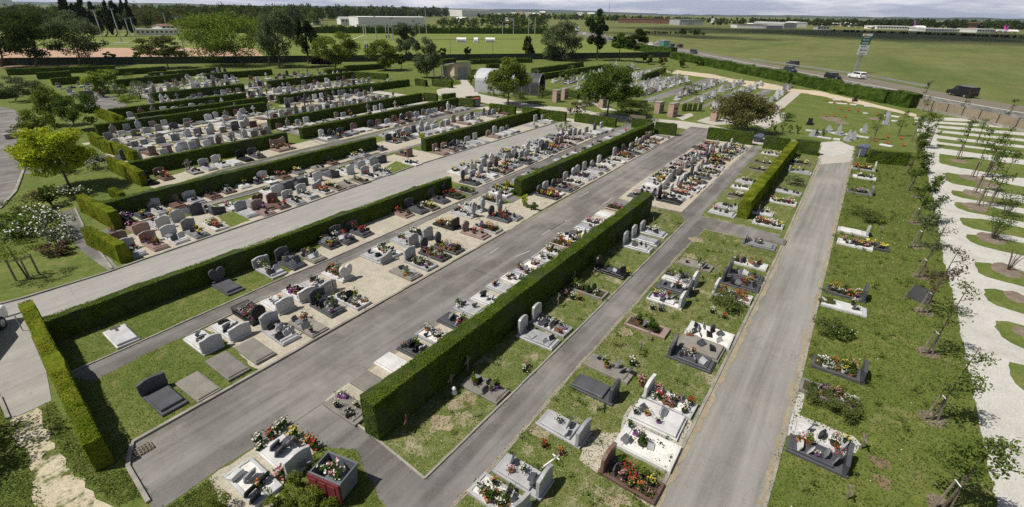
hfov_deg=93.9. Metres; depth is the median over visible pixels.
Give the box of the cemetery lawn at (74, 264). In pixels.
[0,58,997,506]
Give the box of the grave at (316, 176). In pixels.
[302,171,323,182]
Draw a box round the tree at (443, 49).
[438,48,445,53]
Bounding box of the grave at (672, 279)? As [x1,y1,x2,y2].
[661,271,699,288]
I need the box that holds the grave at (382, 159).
[367,154,387,163]
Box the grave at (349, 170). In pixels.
[335,164,354,174]
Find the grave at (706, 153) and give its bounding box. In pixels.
[687,148,708,156]
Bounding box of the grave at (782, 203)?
[768,197,796,206]
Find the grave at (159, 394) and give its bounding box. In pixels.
[135,372,188,416]
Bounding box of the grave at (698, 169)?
[696,164,718,176]
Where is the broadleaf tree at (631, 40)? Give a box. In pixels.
[624,28,648,61]
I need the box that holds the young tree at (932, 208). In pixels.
[910,194,953,247]
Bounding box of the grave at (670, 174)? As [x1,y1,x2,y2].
[648,172,672,181]
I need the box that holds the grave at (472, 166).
[455,163,476,170]
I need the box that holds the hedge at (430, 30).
[222,26,545,33]
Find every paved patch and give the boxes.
[594,103,616,110]
[620,401,691,444]
[676,113,693,119]
[698,117,731,124]
[755,113,784,128]
[787,392,860,452]
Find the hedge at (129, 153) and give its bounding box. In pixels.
[111,142,139,160]
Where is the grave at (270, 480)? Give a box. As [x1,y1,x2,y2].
[224,457,282,506]
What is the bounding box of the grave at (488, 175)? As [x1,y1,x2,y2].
[478,164,499,178]
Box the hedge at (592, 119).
[574,113,616,126]
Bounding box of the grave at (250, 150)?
[247,147,266,158]
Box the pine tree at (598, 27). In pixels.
[584,8,608,59]
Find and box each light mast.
[90,9,104,41]
[108,8,121,41]
[171,15,184,50]
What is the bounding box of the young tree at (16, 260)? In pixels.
[0,238,46,280]
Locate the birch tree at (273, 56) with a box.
[258,28,275,65]
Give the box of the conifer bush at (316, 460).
[312,456,320,466]
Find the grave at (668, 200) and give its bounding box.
[656,185,682,205]
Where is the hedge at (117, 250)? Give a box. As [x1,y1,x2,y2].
[80,225,132,263]
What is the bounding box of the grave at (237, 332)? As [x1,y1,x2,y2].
[210,318,251,342]
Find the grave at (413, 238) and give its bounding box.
[389,233,419,247]
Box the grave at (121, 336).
[102,324,140,349]
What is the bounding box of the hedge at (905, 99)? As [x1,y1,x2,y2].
[885,90,922,107]
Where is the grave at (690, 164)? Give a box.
[672,157,693,166]
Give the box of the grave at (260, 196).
[251,193,276,209]
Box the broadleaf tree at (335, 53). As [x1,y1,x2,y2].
[309,31,361,68]
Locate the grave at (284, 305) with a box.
[259,295,295,315]
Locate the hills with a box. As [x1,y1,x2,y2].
[0,0,1023,21]
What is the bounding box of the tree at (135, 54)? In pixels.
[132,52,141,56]
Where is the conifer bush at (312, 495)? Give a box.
[299,491,319,506]
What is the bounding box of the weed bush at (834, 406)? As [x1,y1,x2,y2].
[804,386,843,413]
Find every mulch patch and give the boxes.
[825,117,841,120]
[835,121,849,123]
[908,244,923,249]
[910,273,929,280]
[914,307,934,316]
[916,346,940,358]
[916,410,949,428]
[925,494,956,506]
[950,159,966,163]
[959,174,979,180]
[961,202,987,211]
[962,189,984,196]
[976,232,1005,244]
[977,181,998,188]
[991,262,1023,277]
[1003,291,1023,302]
[1012,325,1023,336]
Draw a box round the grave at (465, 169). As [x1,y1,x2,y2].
[447,166,467,175]
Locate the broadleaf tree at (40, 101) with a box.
[27,83,58,117]
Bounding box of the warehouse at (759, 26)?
[730,24,766,28]
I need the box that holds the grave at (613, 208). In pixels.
[605,204,620,210]
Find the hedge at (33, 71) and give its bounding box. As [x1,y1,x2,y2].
[6,65,114,75]
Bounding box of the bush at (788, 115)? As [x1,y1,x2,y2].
[779,112,795,120]
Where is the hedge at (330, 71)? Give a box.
[324,68,346,73]
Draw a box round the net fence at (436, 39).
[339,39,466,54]
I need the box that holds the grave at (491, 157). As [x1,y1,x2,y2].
[478,153,493,162]
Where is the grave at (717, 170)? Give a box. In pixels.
[700,160,720,172]
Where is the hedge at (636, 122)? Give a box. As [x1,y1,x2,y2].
[631,118,652,127]
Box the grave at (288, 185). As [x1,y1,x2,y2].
[275,180,295,190]
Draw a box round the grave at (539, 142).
[525,139,542,146]
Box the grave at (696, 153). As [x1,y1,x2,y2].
[677,152,697,161]
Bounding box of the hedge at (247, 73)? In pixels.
[203,69,272,79]
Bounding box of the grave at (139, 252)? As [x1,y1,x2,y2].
[120,236,147,259]
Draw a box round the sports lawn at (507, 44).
[0,32,640,67]
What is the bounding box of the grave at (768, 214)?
[751,209,773,217]
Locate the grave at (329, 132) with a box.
[327,129,343,138]
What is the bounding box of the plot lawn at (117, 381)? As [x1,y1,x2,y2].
[79,330,257,468]
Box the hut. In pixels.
[813,26,829,29]
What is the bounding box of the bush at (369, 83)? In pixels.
[362,80,379,89]
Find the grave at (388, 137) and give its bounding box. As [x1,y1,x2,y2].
[385,134,401,143]
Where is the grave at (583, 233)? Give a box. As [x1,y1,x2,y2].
[555,228,586,241]
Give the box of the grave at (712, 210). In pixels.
[707,207,736,218]
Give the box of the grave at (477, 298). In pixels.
[469,291,496,305]
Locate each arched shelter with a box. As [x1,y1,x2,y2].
[474,68,514,93]
[513,73,544,95]
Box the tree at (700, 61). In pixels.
[694,57,703,64]
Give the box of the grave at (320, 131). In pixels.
[318,129,333,139]
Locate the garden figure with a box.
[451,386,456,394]
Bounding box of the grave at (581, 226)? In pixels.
[574,223,592,232]
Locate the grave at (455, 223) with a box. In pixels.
[432,217,460,230]
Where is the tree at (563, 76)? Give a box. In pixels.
[558,70,572,79]
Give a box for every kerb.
[0,122,556,304]
[0,166,25,208]
[0,396,10,419]
[71,194,474,372]
[74,207,113,268]
[117,152,385,230]
[125,231,505,503]
[140,150,385,221]
[191,226,416,333]
[198,108,470,177]
[323,221,685,479]
[453,229,776,506]
[477,131,608,187]
[546,136,674,207]
[650,157,820,506]
[681,146,750,211]
[701,216,777,234]
[763,158,853,506]
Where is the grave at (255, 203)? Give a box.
[250,199,276,216]
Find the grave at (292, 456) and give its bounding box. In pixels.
[257,434,313,480]
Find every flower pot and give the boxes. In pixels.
[251,429,264,445]
[253,476,264,490]
[254,440,263,453]
[264,426,276,439]
[272,419,283,432]
[272,463,286,481]
[279,415,288,427]
[286,286,294,293]
[286,423,300,438]
[300,309,307,318]
[302,432,312,444]
[307,435,320,450]
[315,292,325,300]
[329,292,338,303]
[330,387,348,399]
[332,397,340,407]
[342,409,355,417]
[352,399,359,407]
[353,297,359,306]
[357,297,367,301]
[400,341,408,347]
[401,267,413,275]
[413,334,420,345]
[421,323,432,330]
[434,331,442,338]
[455,297,461,307]
[460,310,470,320]
[471,375,478,385]
[473,477,483,493]
[479,480,493,503]
[487,489,501,503]
[488,381,493,390]
[489,376,500,388]
[489,481,501,501]
[490,474,499,485]
[495,496,505,506]
[498,487,510,505]
[506,463,516,472]
[519,461,527,473]
[520,363,527,372]
[523,359,531,367]
[539,437,547,448]
[554,413,562,422]
[556,445,565,455]
[564,289,569,296]
[570,277,580,287]
[570,291,576,299]
[584,282,591,292]
[603,354,614,368]
[617,453,625,465]
[618,467,628,480]
[622,456,634,474]
[626,417,632,427]
[626,461,643,474]
[626,478,636,487]
[627,354,638,365]
[628,467,639,482]
[629,425,646,437]
[632,427,651,446]
[633,406,640,414]
[634,312,641,324]
[636,373,646,386]
[636,480,647,490]
[639,462,651,480]
[640,485,654,495]
[644,406,652,415]
[646,473,656,486]
[648,301,656,309]
[649,387,658,399]
[650,319,658,332]
[652,289,658,296]
[656,390,665,400]
[659,288,666,297]
[659,304,664,311]
[661,394,670,404]
[663,265,675,275]
[666,399,676,406]
[671,293,678,301]
[673,274,681,279]
[675,280,681,288]
[675,393,683,401]
[681,404,690,413]
[686,328,695,335]
[686,394,696,405]
[708,306,716,313]
[748,258,755,264]
[791,430,807,442]
[806,380,819,391]
[806,430,814,444]
[813,449,823,457]
[817,354,828,364]
[818,358,832,367]
[826,384,838,397]
[828,361,837,368]
[828,434,842,447]
[829,356,838,362]
[830,439,845,458]
[831,391,848,401]
[834,359,841,369]
[837,358,854,372]
[838,381,848,395]
[840,365,849,373]
[840,433,855,444]
[847,367,855,376]
[849,360,856,370]
[851,297,857,305]
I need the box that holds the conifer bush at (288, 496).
[279,482,303,506]
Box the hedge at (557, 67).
[531,62,583,72]
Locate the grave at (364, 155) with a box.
[356,152,370,156]
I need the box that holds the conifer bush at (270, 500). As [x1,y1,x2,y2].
[262,487,281,506]
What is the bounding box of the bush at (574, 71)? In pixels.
[567,64,577,77]
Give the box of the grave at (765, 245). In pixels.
[741,231,775,251]
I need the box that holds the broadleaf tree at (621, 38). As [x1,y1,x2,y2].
[612,32,626,60]
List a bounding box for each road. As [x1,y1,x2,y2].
[1,122,598,335]
[131,126,707,506]
[437,79,821,144]
[578,31,1023,118]
[660,157,853,506]
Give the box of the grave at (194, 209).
[181,202,204,215]
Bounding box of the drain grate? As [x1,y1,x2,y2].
[122,441,153,460]
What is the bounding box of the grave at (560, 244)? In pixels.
[550,238,567,248]
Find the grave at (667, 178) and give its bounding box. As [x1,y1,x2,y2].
[646,175,669,185]
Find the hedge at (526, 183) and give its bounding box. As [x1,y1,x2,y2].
[514,122,654,196]
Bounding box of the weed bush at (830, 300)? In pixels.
[818,296,840,303]
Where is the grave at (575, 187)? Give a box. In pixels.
[556,178,579,189]
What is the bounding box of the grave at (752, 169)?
[746,165,764,171]
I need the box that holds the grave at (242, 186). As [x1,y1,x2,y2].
[235,183,251,188]
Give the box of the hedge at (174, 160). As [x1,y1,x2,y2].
[127,131,288,173]
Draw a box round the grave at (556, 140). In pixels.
[554,138,571,147]
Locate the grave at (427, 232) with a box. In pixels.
[403,226,433,239]
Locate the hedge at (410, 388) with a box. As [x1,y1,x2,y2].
[360,192,652,440]
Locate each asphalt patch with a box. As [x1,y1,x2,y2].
[260,385,307,418]
[372,303,403,326]
[471,257,517,277]
[547,219,572,234]
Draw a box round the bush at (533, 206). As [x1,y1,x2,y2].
[529,202,538,209]
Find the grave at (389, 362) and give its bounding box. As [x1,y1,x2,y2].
[373,352,408,373]
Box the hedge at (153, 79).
[113,74,184,86]
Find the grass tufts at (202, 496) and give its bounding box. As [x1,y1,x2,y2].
[162,477,228,506]
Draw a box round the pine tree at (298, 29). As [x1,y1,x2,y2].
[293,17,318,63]
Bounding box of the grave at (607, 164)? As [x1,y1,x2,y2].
[596,155,615,167]
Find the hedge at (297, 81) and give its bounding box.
[266,72,353,87]
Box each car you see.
[0,305,7,329]
[690,49,697,53]
[783,66,797,71]
[786,60,799,66]
[824,72,841,78]
[847,72,866,78]
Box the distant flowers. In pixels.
[56,65,888,248]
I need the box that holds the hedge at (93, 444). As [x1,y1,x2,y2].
[18,299,114,472]
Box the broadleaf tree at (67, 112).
[50,92,99,128]
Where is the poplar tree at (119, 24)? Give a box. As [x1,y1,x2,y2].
[107,0,122,35]
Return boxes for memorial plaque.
[170,235,178,240]
[177,231,184,237]
[196,334,204,341]
[217,319,227,324]
[222,321,229,328]
[226,468,244,482]
[243,467,255,482]
[244,484,255,498]
[249,490,260,504]
[259,470,269,482]
[266,269,275,274]
[266,321,272,330]
[269,439,279,451]
[270,329,276,335]
[273,263,280,270]
[274,331,284,339]
[274,443,285,457]
[275,325,281,331]
[278,435,292,445]
[283,329,289,336]
[286,435,295,445]
[287,325,294,332]
[291,315,297,321]
[295,319,302,324]
[300,321,310,329]
[308,253,315,258]
[318,300,324,308]
[331,299,337,306]
[408,339,415,347]
[419,344,426,350]
[477,376,482,384]
[481,385,488,394]
[506,482,511,495]
[527,472,536,480]
[528,331,536,338]
[529,476,534,485]
[549,320,554,328]
[549,334,554,340]
[607,266,612,271]
[613,463,618,476]
[620,266,625,272]
[620,433,628,444]
[627,435,631,443]
[638,403,648,412]
[647,439,654,450]
[659,405,668,416]
[659,407,664,419]
[681,395,685,403]
[697,339,706,346]
[699,356,707,364]
[706,330,711,337]
[709,344,715,351]
[716,330,724,335]
[716,336,721,342]
[735,279,742,284]
[797,439,803,450]
[802,430,809,436]
[818,429,826,438]
[823,448,830,458]
[833,449,841,462]
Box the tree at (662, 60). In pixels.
[658,57,667,64]
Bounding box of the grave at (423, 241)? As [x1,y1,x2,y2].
[418,237,451,262]
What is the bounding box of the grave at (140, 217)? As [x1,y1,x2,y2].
[131,207,154,219]
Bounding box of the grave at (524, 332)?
[515,314,560,351]
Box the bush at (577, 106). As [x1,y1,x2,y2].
[567,101,587,113]
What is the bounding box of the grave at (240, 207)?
[233,200,259,218]
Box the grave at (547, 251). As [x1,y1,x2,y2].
[540,245,560,256]
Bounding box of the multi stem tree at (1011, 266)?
[1005,246,1022,269]
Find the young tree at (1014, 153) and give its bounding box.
[986,148,1023,207]
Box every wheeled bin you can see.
[307,450,358,503]
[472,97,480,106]
[753,133,764,141]
[856,144,869,156]
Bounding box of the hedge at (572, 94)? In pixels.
[568,89,578,98]
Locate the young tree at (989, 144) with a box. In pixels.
[970,126,998,177]
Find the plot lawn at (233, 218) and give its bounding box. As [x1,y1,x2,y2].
[217,211,248,226]
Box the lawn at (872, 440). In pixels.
[767,146,996,506]
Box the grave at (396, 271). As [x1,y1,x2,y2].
[389,265,422,281]
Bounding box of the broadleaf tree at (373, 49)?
[363,39,400,70]
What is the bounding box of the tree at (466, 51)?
[464,47,470,53]
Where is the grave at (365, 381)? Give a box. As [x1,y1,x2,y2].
[350,370,382,391]
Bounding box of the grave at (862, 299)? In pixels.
[825,283,868,303]
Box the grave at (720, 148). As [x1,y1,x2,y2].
[717,145,737,156]
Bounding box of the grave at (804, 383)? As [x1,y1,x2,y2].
[799,377,859,412]
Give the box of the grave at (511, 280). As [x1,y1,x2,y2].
[500,272,521,284]
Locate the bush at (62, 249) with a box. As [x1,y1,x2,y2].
[33,238,71,257]
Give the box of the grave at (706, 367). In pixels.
[666,333,715,373]
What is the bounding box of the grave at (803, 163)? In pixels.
[789,159,809,165]
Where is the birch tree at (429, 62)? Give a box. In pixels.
[411,36,440,77]
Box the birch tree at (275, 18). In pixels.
[252,7,297,66]
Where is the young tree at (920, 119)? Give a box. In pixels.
[909,115,926,141]
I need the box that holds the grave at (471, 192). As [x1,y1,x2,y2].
[454,186,477,194]
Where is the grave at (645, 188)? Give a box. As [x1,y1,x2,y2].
[637,183,662,194]
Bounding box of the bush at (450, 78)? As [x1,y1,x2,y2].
[441,76,459,82]
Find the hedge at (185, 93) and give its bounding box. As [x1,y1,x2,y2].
[150,83,245,100]
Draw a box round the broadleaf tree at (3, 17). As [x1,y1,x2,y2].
[0,10,32,66]
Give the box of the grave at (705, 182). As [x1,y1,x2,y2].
[686,172,707,184]
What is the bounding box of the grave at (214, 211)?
[203,205,225,215]
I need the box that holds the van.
[946,85,980,97]
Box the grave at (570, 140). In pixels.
[563,133,579,142]
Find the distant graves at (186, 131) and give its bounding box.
[55,61,890,160]
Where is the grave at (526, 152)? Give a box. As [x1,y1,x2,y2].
[524,150,542,159]
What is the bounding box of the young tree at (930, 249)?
[913,211,958,277]
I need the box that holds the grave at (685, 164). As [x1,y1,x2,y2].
[667,160,688,168]
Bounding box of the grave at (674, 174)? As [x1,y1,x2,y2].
[653,169,676,179]
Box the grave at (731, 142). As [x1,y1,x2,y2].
[728,139,746,150]
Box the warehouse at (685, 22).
[669,19,702,24]
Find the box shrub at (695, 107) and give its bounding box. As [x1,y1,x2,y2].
[693,103,697,111]
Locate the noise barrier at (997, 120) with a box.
[917,98,1023,131]
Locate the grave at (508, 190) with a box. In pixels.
[489,185,511,192]
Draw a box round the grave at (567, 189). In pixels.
[550,179,574,192]
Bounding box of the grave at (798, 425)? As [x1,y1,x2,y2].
[791,418,852,455]
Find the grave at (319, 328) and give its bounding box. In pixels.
[287,316,328,338]
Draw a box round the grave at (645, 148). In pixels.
[632,141,649,150]
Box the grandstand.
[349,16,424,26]
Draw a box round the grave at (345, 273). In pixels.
[321,263,354,283]
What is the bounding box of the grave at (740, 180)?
[735,178,753,184]
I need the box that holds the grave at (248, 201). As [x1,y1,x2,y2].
[245,199,251,208]
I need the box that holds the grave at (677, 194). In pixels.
[669,183,692,198]
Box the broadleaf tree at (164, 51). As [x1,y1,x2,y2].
[130,35,187,68]
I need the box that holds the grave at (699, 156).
[682,150,700,159]
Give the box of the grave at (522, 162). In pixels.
[514,152,532,164]
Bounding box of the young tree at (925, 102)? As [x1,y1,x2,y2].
[921,95,932,111]
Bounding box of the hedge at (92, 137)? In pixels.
[87,132,103,148]
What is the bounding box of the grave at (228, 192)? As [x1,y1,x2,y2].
[218,188,236,194]
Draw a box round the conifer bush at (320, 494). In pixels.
[311,484,324,501]
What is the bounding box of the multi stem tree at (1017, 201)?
[995,188,1023,215]
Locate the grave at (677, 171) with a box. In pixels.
[657,167,679,175]
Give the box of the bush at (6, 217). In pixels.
[0,210,35,237]
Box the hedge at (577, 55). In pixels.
[384,52,670,60]
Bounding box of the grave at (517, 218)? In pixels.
[498,199,523,221]
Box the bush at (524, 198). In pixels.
[521,194,527,205]
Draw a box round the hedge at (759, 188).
[737,141,798,219]
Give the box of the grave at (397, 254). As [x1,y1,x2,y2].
[371,244,402,258]
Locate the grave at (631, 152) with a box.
[621,144,640,154]
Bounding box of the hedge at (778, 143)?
[762,135,790,150]
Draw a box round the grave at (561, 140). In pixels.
[559,135,576,145]
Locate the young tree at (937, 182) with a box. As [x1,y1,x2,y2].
[909,173,946,223]
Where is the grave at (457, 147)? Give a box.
[449,139,467,149]
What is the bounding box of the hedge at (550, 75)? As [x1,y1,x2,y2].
[539,64,610,78]
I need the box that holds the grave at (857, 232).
[837,226,871,237]
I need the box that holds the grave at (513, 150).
[499,148,515,156]
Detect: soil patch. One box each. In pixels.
[429,415,453,433]
[448,391,476,416]
[528,425,549,438]
[561,294,570,300]
[598,486,631,506]
[617,326,632,335]
[683,253,694,258]
[688,236,704,242]
[866,455,891,469]
[873,474,893,489]
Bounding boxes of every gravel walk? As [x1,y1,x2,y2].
[10,407,112,506]
[105,133,259,156]
[119,117,265,144]
[171,88,255,99]
[209,424,319,506]
[246,81,356,95]
[271,471,284,505]
[280,94,370,107]
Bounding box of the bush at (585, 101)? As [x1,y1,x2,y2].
[581,96,596,104]
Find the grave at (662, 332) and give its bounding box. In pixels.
[624,315,670,339]
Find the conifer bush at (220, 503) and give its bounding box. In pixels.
[204,491,231,506]
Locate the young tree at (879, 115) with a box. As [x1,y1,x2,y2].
[872,113,885,138]
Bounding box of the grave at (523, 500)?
[467,471,531,506]
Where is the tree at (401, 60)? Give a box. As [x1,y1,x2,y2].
[398,53,404,68]
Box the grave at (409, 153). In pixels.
[395,148,413,157]
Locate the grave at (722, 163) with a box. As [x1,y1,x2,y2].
[707,152,725,164]
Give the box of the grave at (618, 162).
[605,159,626,163]
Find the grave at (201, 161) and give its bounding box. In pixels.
[197,158,218,170]
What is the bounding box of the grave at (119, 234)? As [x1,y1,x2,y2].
[105,230,127,238]
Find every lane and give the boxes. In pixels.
[0,107,22,203]
[468,185,545,211]
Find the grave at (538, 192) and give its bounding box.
[535,185,561,199]
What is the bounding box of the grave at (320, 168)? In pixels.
[308,165,328,171]
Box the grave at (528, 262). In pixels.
[522,259,540,269]
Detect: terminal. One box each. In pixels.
[864,25,915,29]
[909,28,959,31]
[957,28,998,32]
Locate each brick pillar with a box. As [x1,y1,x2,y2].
[552,89,560,102]
[561,88,568,99]
[598,97,606,107]
[654,100,664,113]
[667,102,679,116]
[709,107,719,121]
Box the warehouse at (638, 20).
[618,18,669,23]
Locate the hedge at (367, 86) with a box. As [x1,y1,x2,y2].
[275,79,409,103]
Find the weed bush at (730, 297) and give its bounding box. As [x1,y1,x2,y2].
[710,288,745,310]
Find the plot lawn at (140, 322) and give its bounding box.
[56,243,320,370]
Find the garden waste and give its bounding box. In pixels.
[316,457,344,480]
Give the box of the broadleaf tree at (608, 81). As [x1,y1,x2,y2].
[575,64,647,116]
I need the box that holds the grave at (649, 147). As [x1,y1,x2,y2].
[635,137,652,148]
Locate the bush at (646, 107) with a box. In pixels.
[629,98,659,110]
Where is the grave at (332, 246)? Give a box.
[315,240,342,249]
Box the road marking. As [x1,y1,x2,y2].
[685,50,1021,112]
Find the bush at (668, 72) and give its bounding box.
[658,69,675,75]
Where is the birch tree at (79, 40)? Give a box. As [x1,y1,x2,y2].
[36,9,109,65]
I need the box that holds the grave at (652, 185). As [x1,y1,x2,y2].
[641,180,666,189]
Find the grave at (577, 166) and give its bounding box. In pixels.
[575,164,596,179]
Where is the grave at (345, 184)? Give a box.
[337,181,357,187]
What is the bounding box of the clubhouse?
[135,29,177,34]
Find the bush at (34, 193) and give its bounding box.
[0,188,43,214]
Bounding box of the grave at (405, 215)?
[391,209,414,218]
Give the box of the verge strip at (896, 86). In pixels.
[617,37,1023,112]
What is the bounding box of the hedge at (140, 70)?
[109,66,166,75]
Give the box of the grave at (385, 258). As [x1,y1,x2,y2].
[359,249,392,265]
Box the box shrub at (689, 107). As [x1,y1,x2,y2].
[687,103,691,110]
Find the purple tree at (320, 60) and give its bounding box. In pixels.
[311,55,332,65]
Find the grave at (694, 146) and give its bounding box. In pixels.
[691,143,709,148]
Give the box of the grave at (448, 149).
[440,142,459,152]
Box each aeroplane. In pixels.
[911,20,930,27]
[995,26,1011,32]
[1003,25,1018,32]
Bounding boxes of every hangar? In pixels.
[753,21,766,23]
[763,22,796,27]
[789,21,806,26]
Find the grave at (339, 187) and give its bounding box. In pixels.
[325,183,346,190]
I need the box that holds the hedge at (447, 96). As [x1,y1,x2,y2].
[441,92,455,99]
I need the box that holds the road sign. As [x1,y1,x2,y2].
[854,34,872,71]
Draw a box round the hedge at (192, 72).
[147,67,220,76]
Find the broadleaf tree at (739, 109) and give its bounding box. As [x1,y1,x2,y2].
[709,90,784,130]
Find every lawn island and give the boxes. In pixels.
[937,128,1023,138]
[937,132,1023,145]
[937,138,1023,152]
[937,144,1023,159]
[938,124,1019,131]
[939,120,983,123]
[939,154,1023,177]
[944,172,1023,194]
[951,190,1023,207]
[955,202,1023,221]
[960,218,1023,237]
[966,234,1023,255]
[974,262,1023,286]
[984,289,1023,313]
[994,321,1023,348]
[1009,362,1023,389]
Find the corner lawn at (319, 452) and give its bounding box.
[275,446,381,506]
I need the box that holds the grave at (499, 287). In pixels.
[485,279,510,293]
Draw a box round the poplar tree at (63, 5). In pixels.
[57,0,77,35]
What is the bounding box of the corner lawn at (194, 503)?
[169,482,217,506]
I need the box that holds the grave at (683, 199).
[661,194,685,201]
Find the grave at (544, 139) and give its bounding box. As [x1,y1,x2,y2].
[539,137,553,141]
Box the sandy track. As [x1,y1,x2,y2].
[667,70,916,116]
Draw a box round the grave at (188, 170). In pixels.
[184,159,203,174]
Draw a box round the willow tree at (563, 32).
[540,19,583,60]
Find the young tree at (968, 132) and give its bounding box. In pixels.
[955,118,977,159]
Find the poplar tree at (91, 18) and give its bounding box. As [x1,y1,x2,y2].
[86,1,104,35]
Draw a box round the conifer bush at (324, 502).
[319,496,337,506]
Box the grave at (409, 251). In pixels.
[403,245,437,271]
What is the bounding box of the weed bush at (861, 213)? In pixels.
[846,204,884,217]
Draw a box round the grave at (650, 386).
[642,373,697,419]
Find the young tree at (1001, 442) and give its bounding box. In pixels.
[925,429,1023,506]
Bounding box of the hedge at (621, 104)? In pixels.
[617,99,647,108]
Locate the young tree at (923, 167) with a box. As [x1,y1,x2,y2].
[905,151,936,190]
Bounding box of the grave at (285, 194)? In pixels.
[281,189,306,205]
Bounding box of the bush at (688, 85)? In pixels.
[682,82,701,93]
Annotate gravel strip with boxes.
[127,149,441,256]
[132,150,379,220]
[150,106,469,187]
[205,196,537,368]
[281,195,461,279]
[325,209,615,400]
[377,112,506,152]
[441,125,598,187]
[447,120,553,153]
[494,155,638,221]
[579,433,648,504]
[618,139,752,211]
[645,134,676,143]
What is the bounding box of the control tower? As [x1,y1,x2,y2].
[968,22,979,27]
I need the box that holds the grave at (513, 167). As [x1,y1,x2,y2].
[500,164,517,169]
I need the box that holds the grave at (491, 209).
[486,205,512,223]
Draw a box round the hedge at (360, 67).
[343,63,383,71]
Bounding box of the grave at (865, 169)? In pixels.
[851,161,876,171]
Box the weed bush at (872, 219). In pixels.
[860,209,887,222]
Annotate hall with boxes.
[447,10,488,16]
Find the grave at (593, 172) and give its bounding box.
[581,161,603,175]
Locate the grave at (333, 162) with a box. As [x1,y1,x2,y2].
[323,160,339,165]
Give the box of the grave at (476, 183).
[459,170,481,185]
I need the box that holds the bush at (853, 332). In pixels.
[833,326,857,341]
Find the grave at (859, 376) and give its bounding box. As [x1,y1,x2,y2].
[811,354,868,384]
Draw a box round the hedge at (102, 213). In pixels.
[75,193,123,229]
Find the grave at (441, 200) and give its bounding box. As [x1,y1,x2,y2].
[427,187,450,204]
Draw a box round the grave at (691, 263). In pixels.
[677,257,713,272]
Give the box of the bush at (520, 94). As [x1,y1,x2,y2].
[511,90,528,98]
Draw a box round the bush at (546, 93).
[533,85,553,97]
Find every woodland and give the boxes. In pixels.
[0,1,325,27]
[218,3,449,19]
[477,12,738,22]
[712,20,756,24]
[739,17,1023,29]
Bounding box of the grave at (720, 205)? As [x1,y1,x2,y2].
[714,202,737,211]
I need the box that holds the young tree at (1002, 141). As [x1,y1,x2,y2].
[972,133,1009,193]
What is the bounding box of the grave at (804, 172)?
[787,165,811,175]
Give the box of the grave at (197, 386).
[175,371,221,402]
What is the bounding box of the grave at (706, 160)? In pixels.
[705,158,724,167]
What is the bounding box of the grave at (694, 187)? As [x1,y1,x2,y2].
[678,177,701,189]
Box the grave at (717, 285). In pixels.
[711,277,752,305]
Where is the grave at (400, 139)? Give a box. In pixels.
[393,132,410,141]
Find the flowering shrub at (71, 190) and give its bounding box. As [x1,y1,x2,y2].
[52,184,94,196]
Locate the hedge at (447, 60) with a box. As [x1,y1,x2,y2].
[439,58,455,63]
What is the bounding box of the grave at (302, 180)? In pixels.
[289,177,308,185]
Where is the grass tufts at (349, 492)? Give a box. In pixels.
[275,444,382,506]
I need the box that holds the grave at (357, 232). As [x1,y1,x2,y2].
[344,219,373,237]
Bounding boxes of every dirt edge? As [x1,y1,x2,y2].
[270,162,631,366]
[351,202,611,380]
[451,248,683,506]
[655,161,821,506]
[756,161,851,505]
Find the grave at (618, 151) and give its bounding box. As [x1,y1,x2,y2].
[616,147,634,157]
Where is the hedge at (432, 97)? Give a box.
[423,92,437,101]
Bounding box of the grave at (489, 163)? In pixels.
[486,161,508,175]
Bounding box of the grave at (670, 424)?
[627,398,686,442]
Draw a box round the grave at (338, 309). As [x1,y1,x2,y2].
[308,286,346,318]
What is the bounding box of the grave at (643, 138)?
[642,135,659,145]
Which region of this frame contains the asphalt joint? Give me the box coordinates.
[291,402,322,423]
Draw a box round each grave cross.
[328,279,335,294]
[403,414,408,428]
[447,374,453,387]
[464,355,470,371]
[846,484,853,499]
[860,433,867,448]
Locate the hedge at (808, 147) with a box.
[796,138,820,155]
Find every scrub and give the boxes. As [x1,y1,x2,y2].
[647,31,704,34]
[679,28,700,33]
[833,29,1023,37]
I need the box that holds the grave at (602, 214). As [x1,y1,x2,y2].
[594,210,613,217]
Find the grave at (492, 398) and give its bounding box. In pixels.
[460,372,509,405]
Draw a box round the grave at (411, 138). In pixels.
[400,131,416,139]
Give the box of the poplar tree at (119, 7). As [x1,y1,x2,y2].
[116,0,137,35]
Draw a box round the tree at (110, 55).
[102,51,115,56]
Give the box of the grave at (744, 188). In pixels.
[730,184,748,190]
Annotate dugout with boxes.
[456,37,465,41]
[485,37,494,41]
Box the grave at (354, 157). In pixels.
[346,154,360,159]
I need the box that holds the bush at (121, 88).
[110,83,127,95]
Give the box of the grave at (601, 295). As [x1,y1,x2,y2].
[568,282,608,300]
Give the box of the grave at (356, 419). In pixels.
[323,391,362,426]
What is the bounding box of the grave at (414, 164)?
[402,160,421,166]
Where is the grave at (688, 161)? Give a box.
[676,156,695,163]
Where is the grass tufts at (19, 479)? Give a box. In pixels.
[0,406,48,506]
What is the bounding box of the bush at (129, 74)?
[121,72,136,82]
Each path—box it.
[24,154,110,173]
[59,209,116,270]
[72,123,632,380]
[82,115,262,144]
[85,90,126,109]
[102,143,420,232]
[125,90,347,144]
[125,137,250,161]
[127,126,248,147]
[207,104,484,175]
[274,102,426,129]
[293,223,702,506]
[370,91,590,124]
[564,67,660,87]
[591,77,662,95]
[612,199,779,244]
[643,78,716,102]
[679,82,730,103]
[683,146,762,216]
[698,86,746,107]
[750,84,781,104]
[750,92,799,124]
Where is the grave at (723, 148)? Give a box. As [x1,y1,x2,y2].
[722,143,740,154]
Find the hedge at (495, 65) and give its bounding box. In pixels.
[486,63,499,68]
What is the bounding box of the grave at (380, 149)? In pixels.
[375,146,387,150]
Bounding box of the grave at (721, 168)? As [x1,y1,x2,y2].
[703,165,723,170]

